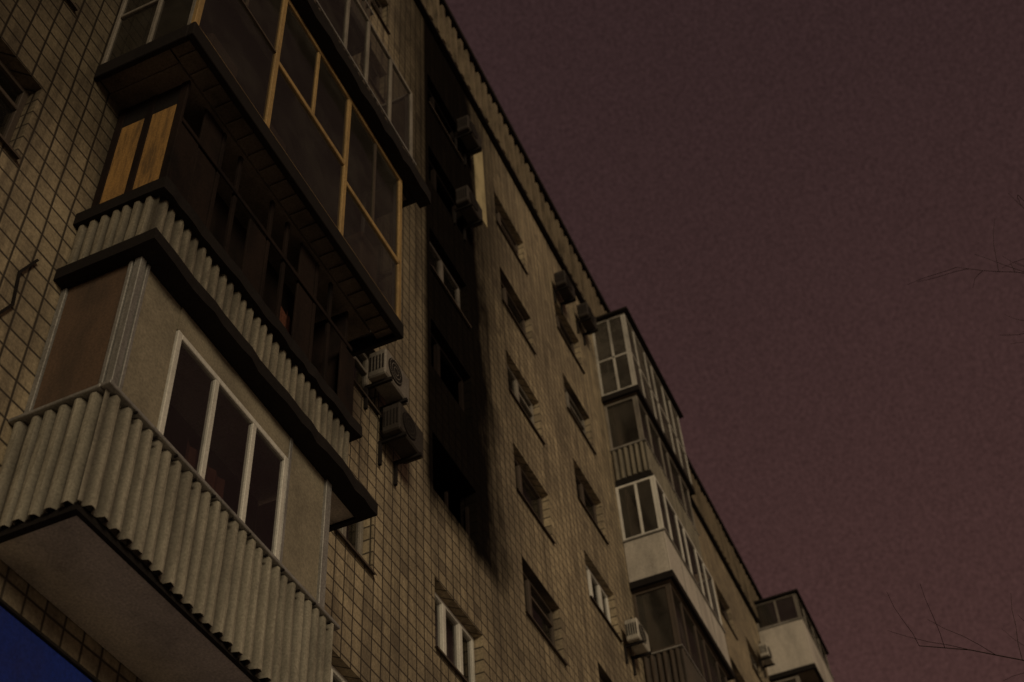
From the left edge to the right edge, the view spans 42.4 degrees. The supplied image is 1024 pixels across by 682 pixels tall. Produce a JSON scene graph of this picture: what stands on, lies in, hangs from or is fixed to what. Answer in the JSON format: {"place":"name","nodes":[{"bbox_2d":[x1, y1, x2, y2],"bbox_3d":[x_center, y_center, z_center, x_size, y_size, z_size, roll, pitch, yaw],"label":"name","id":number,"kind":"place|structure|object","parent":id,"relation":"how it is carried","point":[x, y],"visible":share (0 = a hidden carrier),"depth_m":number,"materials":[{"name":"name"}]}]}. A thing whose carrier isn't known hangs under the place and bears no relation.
{"place":"outdoors","nodes":[
{"label":"outdoors","id":0,"kind":"place"},
{"bbox_2d":[0,0,769,681],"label":"facade wall","id":1,"kind":"structure","parent":0,"point":[422,548],"depth_m":19.49,"materials":[{"name":"brick"}]},
{"bbox_2d":[0,259,38,313],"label":"wall cable","id":2,"kind":"object","parent":1,"relation":"attached to","point":[20,271],"depth_m":10.32,"materials":[{"name":"black rubber"}]},
{"bbox_2d":[0,598,100,681],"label":"shop sign","id":3,"kind":"object","parent":1,"relation":"attached to","point":[29,652],"depth_m":8.79,"materials":[{"name":"blue plastic"}]},
{"bbox_2d":[0,256,339,681],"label":"glazed balcony","id":4,"kind":"structure","parent":1,"relation":"attached to","point":[131,541],"depth_m":9.97,"materials":[{"name":"metal"}]},
{"bbox_2d":[157,330,287,559],"bbox_3d":[-2.385,0.937,11.015,0.054,1.314,1.765,-20,-50,14],"label":"window frame","id":5,"kind":"structure","parent":4,"relation":"in","point":[217,384],"depth_m":11.17,"materials":[{"name":"white plastic"}]},
{"bbox_2d":[53,80,377,531],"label":"burnt balcony","id":6,"kind":"structure","parent":1,"relation":"attached to","point":[162,208],"depth_m":12.26,"materials":[{"name":"concrete"}]},
{"bbox_2d":[94,0,430,356],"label":"glazed balcony","id":7,"kind":"structure","parent":1,"relation":"attached to","point":[269,92],"depth_m":14.43,"materials":[{"name":"brown wood"}]},
{"bbox_2d":[290,0,416,207],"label":"glazed balcony","id":8,"kind":"structure","parent":1,"relation":"attached to","point":[364,47],"depth_m":18.39,"materials":[{"name":"metal"}]},
{"bbox_2d":[0,78,720,681],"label":"dark rooms","id":9,"kind":"object","parent":1,"relation":"attached to","point":[442,484],"depth_m":19.97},
{"bbox_2d":[358,0,373,19],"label":"glazed balcony","id":10,"kind":"structure","parent":1,"relation":"attached to","point":[366,5],"depth_m":20.02,"materials":[{"name":"metal"}]},
{"bbox_2d":[0,0,739,681],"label":"brown window frames","id":11,"kind":"structure","parent":1,"relation":"attached to","point":[18,88],"depth_m":21.31,"materials":[{"name":"brown wood"}]},
{"bbox_2d":[0,0,762,681],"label":"window sills","id":12,"kind":"structure","parent":1,"relation":"attached to","point":[358,386],"depth_m":23.45,"materials":[{"name":"grey metal"}]},
{"bbox_2d":[364,348,408,430],"bbox_3d":[-1.606,0.477,17.083,0.387,1.400,0.736,-20,-50,14],"label":"air conditioner","id":13,"kind":"object","parent":1,"relation":"attached to","point":[388,379],"visible":0.98,"depth_m":16.82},
{"bbox_2d":[378,402,422,485],"bbox_3d":[-1.410,1.158,16.875,0.387,1.400,0.736,-20,-50,14],"label":"air conditioner","id":14,"kind":"object","parent":1,"relation":"attached to","point":[402,433],"visible":1,"depth_m":16.62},
{"bbox_2d":[430,242,459,307],"bbox_3d":[-1.208,-1.036,22.286,0.082,1.070,1.450,-20,-50,14],"label":"window frame","id":15,"kind":"object","parent":1,"relation":"attached to","point":[441,267],"depth_m":22.71,"materials":[{"name":"white plastic"}]},
{"bbox_2d":[427,87,469,536],"bbox_3d":[-0.935,2.192,18.710,0.100,20.620,1.450,-20,-50,14],"label":"window","id":16,"kind":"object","parent":1,"relation":"attached to","point":[438,351],"depth_m":21.20,"materials":[{"name":"black glass"}]},
{"bbox_2d":[453,185,482,240],"bbox_3d":[-0.810,-2.477,24.367,0.387,1.400,0.736,-20,-50,14],"label":"air conditioner","id":17,"kind":"object","parent":1,"relation":"attached to","point":[469,207],"visible":1,"depth_m":24.11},
{"bbox_2d":[454,115,481,165],"bbox_3d":[-0.874,-4.119,26.456,0.387,1.400,0.736,-20,-50,14],"label":"air conditioner","id":18,"kind":"object","parent":1,"relation":"attached to","point":[468,134],"visible":1,"depth_m":26.20,"materials":[{"name":"grey metal"}]},
{"bbox_2d":[330,565,610,681],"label":"white window frames","id":19,"kind":"structure","parent":1,"relation":"attached to","point":[444,611],"depth_m":17.21,"materials":[{"name":"white plastic"}]},
{"bbox_2d":[474,152,486,227],"bbox_3d":[-0.667,-3.385,27.000,0.019,3.000,0.450,-20,-50,14],"label":"pale render patch","id":20,"kind":"object","parent":1,"relation":"attached to","point":[479,179],"visible":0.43,"depth_m":26.74,"materials":[{"name":"beige paint"}]},
{"bbox_2d":[426,0,545,202],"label":"parapet band","id":21,"kind":"object","parent":1,"relation":"on","point":[475,80],"depth_m":29.40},
{"bbox_2d":[421,0,758,616],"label":"parapet slats","id":22,"kind":"object","parent":21,"relation":"attached to","point":[460,56],"visible":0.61,"depth_m":31.57,"materials":[{"name":"beige metal"}]},
{"bbox_2d":[439,0,762,599],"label":"parapet coping","id":23,"kind":"object","parent":21,"relation":"on","point":[495,100],"depth_m":32.77,"materials":[{"name":"grey metal"}]},
{"bbox_2d":[435,493,596,664],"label":"curtains","id":24,"kind":"object","parent":1,"relation":"attached to","point":[450,650],"visible":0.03,"depth_m":17.43,"materials":[{"name":"white fabric"}]},
{"bbox_2d":[339,353,757,672],"bbox_3d":[5.644,12.931,28.909,0.082,20.620,38.900,-20,-50,14],"label":"window","id":25,"kind":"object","parent":1,"relation":"attached to","point":[363,371],"depth_m":24.47,"materials":[{"name":"black glass"}]},
{"bbox_2d":[553,270,575,314],"bbox_3d":[1.193,-1.244,30.357,0.387,1.400,0.736,-20,-50,14],"label":"air conditioner","id":26,"kind":"object","parent":1,"relation":"attached to","point":[565,289],"visible":1,"depth_m":30.09,"materials":[{"name":"grey metal"}]},
{"bbox_2d":[576,302,597,344],"bbox_3d":[1.778,-0.551,31.634,0.387,1.400,0.736,-20,-50,14],"label":"air conditioner","id":27,"kind":"object","parent":1,"relation":"attached to","point":[587,318],"visible":1,"depth_m":31.37,"materials":[{"name":"grey metal"}]},
{"bbox_2d":[414,0,759,622],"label":"parapet ledge","id":28,"kind":"object","parent":1,"relation":"attached to","point":[465,88],"depth_m":30.21,"materials":[{"name":"brown concrete"}]},
{"bbox_2d":[623,617,650,675],"bbox_3d":[2.353,5.609,25.095,0.387,1.400,0.736,-20,-50,14],"label":"air conditioner","id":29,"kind":"object","parent":1,"relation":"attached to","point":[637,639],"visible":1,"depth_m":24.83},
{"bbox_2d":[592,306,695,495],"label":"glazed balcony","id":30,"kind":"structure","parent":1,"relation":"attached to","point":[627,366],"depth_m":32.40,"materials":[{"name":"clear glass"}]},
{"bbox_2d":[604,395,702,559],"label":"glazed balcony","id":31,"kind":"structure","parent":1,"relation":"attached to","point":[638,450],"depth_m":30.34,"materials":[{"name":"metal"}]},
{"bbox_2d":[615,475,734,680],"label":"glazed balcony","id":32,"kind":"structure","parent":1,"relation":"attached to","point":[659,548],"depth_m":28.18,"materials":[{"name":"metal"}]},
{"bbox_2d":[632,583,726,681],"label":"glazed balcony","id":33,"kind":"structure","parent":1,"relation":"attached to","point":[680,650],"depth_m":26.28,"materials":[{"name":"metal"}]},
{"bbox_2d":[758,641,774,677],"bbox_3d":[7.710,9.524,40.239,0.387,1.400,0.736,-20,-50,14],"label":"air conditioner","id":34,"kind":"object","parent":1,"relation":"attached to","point":[766,654],"visible":1,"depth_m":39.97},
{"bbox_2d":[777,676,801,681],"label":"glazed balcony","id":35,"kind":"structure","parent":1,"relation":"attached to","point":[795,679],"depth_m":40.24,"materials":[{"name":"metal"}]},
{"bbox_2d":[753,588,833,681],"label":"glazed balcony","id":36,"kind":"structure","parent":1,"relation":"attached to","point":[789,634],"depth_m":41.53,"materials":[{"name":"metal"}]},
{"bbox_2d":[445,0,1023,681],"label":"sky","id":37,"kind":"structure","parent":0,"point":[762,186],"materials":[{"name":"purple"}]},
{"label":"pavement","id":38,"kind":"structure","parent":0,"visible":0},
{"bbox_2d":[887,193,1023,676],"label":"bare tree","id":39,"kind":"object","parent":38,"relation":"on","point":[920,585],"visible":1,"depth_m":15.26,"materials":[{"name":"brown plant"}]}
]}

